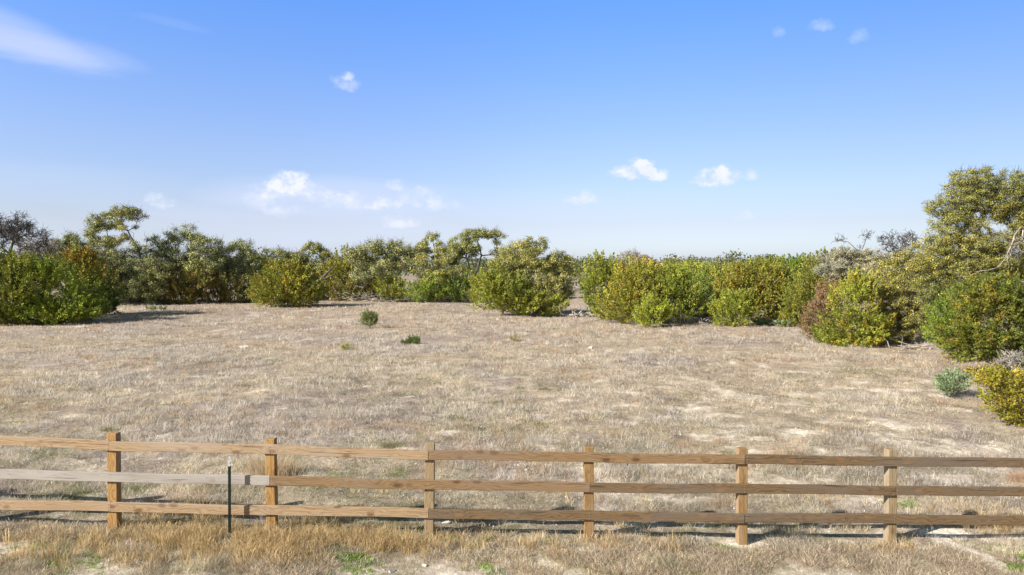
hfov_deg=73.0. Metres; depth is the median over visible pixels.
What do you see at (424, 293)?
juniper
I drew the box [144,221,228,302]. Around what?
live oak
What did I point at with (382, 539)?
golden grass
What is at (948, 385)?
shrub
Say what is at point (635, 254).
bare tree
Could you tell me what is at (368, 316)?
shrub
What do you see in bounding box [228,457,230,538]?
steel post
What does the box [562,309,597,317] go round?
log heap
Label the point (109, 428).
bunch grass
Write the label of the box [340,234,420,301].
live oak
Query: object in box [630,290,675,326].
juniper
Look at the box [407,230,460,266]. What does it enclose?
live oak
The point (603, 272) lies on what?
juniper
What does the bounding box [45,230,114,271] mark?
live oak
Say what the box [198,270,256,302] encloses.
juniper
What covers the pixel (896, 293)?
live oak
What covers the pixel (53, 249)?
bare tree
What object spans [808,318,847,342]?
juniper
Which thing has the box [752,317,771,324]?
shrub
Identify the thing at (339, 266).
juniper
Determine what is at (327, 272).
leaning log
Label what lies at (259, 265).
live oak
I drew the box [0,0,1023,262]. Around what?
sky
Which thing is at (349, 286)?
juniper
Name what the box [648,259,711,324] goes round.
juniper
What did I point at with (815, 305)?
dead juniper
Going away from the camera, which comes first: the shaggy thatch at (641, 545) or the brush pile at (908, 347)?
the shaggy thatch at (641, 545)
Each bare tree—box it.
[0,209,54,290]
[15,236,60,264]
[615,246,641,318]
[832,229,873,311]
[876,228,921,263]
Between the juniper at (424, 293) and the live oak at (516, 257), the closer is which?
the live oak at (516, 257)
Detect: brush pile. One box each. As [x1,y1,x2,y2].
[336,285,409,301]
[693,318,720,325]
[885,337,935,349]
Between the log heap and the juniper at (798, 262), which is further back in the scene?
the juniper at (798, 262)
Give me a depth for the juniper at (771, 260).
77.20 m
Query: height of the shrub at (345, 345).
0.614 m
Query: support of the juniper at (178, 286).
on the ground at (768, 445)
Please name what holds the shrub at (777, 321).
on the ground at (768, 445)
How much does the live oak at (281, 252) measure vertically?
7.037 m
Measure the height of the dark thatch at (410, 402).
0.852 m
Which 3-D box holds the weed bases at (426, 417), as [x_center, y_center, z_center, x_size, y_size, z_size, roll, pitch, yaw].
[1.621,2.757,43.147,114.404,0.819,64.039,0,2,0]
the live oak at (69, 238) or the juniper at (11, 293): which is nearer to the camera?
the juniper at (11, 293)
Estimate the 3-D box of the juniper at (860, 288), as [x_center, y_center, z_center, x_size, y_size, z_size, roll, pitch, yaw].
[18.497,1.048,37.150,4.388,4.493,3.265,0,2,0]
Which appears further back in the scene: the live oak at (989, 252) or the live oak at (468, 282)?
the live oak at (468, 282)
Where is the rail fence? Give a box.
[0,432,1023,544]
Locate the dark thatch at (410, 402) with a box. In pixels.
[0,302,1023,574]
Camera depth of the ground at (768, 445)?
19.07 m
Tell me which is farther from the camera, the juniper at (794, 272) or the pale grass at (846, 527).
the juniper at (794, 272)
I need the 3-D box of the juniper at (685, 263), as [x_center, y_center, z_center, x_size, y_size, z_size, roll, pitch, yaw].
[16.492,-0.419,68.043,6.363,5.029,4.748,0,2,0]
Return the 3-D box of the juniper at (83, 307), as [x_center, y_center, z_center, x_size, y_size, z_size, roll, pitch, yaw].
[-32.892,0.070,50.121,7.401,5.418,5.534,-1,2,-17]
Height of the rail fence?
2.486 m
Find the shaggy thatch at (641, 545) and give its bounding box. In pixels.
[0,516,1023,574]
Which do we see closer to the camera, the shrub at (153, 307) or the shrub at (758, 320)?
the shrub at (758, 320)
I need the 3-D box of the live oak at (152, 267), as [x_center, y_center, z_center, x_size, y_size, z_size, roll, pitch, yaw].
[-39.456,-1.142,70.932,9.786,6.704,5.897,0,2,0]
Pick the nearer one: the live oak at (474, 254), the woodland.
the live oak at (474, 254)
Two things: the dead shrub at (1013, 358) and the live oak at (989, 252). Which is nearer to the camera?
the dead shrub at (1013, 358)
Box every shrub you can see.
[145,305,158,309]
[340,342,353,349]
[360,308,378,328]
[400,332,420,344]
[509,335,520,341]
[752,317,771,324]
[772,318,798,326]
[932,366,975,397]
[995,348,1023,370]
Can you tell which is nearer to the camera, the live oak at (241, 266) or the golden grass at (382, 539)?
the golden grass at (382, 539)
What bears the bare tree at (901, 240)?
on the ground at (768, 445)
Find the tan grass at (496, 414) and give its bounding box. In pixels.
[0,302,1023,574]
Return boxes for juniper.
[0,245,55,324]
[0,252,111,324]
[39,241,114,305]
[91,264,129,314]
[122,268,168,302]
[147,259,214,303]
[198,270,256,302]
[245,256,329,307]
[319,242,357,290]
[321,271,380,300]
[371,267,407,301]
[400,268,453,302]
[441,268,474,302]
[463,261,570,315]
[574,249,625,320]
[591,253,679,323]
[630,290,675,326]
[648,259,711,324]
[649,258,709,278]
[675,256,739,295]
[678,267,725,317]
[707,287,758,326]
[711,257,794,321]
[728,254,796,278]
[762,264,816,320]
[773,246,846,326]
[776,252,812,272]
[797,274,842,339]
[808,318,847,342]
[815,265,900,347]
[920,280,979,362]
[932,268,1023,373]
[963,363,1023,427]
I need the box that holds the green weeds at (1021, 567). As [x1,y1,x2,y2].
[0,500,1023,574]
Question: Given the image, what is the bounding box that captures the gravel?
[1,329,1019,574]
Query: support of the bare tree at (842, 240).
on the ground at (768, 445)
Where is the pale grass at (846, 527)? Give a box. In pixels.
[344,480,1023,574]
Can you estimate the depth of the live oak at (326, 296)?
85.52 m
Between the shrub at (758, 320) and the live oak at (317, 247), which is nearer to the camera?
the shrub at (758, 320)
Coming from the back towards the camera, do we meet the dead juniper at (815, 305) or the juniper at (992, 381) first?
the dead juniper at (815, 305)
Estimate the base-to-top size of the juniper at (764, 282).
5.132 m
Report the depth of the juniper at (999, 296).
27.27 m
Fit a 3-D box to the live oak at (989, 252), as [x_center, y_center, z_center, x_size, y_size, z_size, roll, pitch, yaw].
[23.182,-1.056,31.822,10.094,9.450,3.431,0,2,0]
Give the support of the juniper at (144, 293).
on the ground at (768, 445)
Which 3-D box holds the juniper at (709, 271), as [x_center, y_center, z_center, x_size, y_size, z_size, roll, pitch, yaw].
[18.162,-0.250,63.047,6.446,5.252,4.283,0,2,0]
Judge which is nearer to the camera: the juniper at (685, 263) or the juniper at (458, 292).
the juniper at (685, 263)
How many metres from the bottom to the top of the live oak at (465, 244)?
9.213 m
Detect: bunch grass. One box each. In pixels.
[98,426,121,431]
[232,454,315,475]
[368,438,412,448]
[523,429,563,447]
[1000,468,1023,482]
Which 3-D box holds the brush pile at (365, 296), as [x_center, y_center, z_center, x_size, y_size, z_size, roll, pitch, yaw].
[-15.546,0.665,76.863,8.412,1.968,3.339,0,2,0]
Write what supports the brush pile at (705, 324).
on the ground at (768, 445)
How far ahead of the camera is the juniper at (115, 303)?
58.06 m
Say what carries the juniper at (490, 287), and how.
on the ground at (768, 445)
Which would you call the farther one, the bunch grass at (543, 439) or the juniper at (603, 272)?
the juniper at (603, 272)
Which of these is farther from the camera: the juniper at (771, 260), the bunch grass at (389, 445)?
the juniper at (771, 260)
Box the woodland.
[0,246,975,285]
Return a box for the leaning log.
[314,264,339,287]
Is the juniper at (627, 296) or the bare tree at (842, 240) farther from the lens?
the juniper at (627, 296)
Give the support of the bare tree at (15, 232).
on the ground at (768, 445)
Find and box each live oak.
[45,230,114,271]
[77,245,175,304]
[81,203,151,303]
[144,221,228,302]
[203,236,266,301]
[244,250,280,297]
[253,245,308,281]
[288,239,334,286]
[316,257,358,297]
[333,270,405,297]
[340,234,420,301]
[377,247,472,300]
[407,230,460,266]
[434,264,505,297]
[439,226,508,273]
[450,247,477,273]
[485,235,577,314]
[627,254,657,276]
[812,244,901,330]
[866,239,946,343]
[903,164,1023,318]
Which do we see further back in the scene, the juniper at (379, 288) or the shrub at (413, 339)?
the juniper at (379, 288)
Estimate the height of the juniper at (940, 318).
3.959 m
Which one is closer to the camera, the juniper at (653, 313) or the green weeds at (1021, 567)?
the green weeds at (1021, 567)
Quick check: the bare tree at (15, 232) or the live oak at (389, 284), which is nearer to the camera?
the bare tree at (15, 232)
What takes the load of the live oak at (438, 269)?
on the ground at (768, 445)
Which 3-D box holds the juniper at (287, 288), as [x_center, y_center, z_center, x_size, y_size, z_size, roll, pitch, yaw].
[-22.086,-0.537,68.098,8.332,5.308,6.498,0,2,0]
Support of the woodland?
on the ground at (768, 445)
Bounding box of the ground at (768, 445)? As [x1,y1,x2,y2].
[0,263,1023,574]
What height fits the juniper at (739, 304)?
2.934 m
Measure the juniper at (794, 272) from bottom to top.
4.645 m
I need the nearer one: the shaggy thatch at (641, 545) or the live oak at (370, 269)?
the shaggy thatch at (641, 545)
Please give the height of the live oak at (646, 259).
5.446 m
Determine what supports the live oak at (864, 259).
on the ground at (768, 445)
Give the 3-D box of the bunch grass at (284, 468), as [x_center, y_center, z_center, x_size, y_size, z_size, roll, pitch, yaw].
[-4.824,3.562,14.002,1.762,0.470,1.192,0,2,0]
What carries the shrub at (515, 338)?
on the ground at (768, 445)
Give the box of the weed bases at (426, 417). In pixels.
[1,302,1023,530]
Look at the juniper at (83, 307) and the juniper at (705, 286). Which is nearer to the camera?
the juniper at (83, 307)
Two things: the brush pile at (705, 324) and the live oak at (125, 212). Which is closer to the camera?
the brush pile at (705, 324)
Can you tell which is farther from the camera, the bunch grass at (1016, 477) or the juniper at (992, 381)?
the juniper at (992, 381)
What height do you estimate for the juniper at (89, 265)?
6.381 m
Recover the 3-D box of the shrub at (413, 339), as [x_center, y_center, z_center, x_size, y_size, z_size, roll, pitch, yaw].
[-5.471,2.836,37.412,1.118,0.816,1.014,-1,2,-30]
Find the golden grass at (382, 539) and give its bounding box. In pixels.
[0,492,1023,570]
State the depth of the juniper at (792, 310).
47.75 m

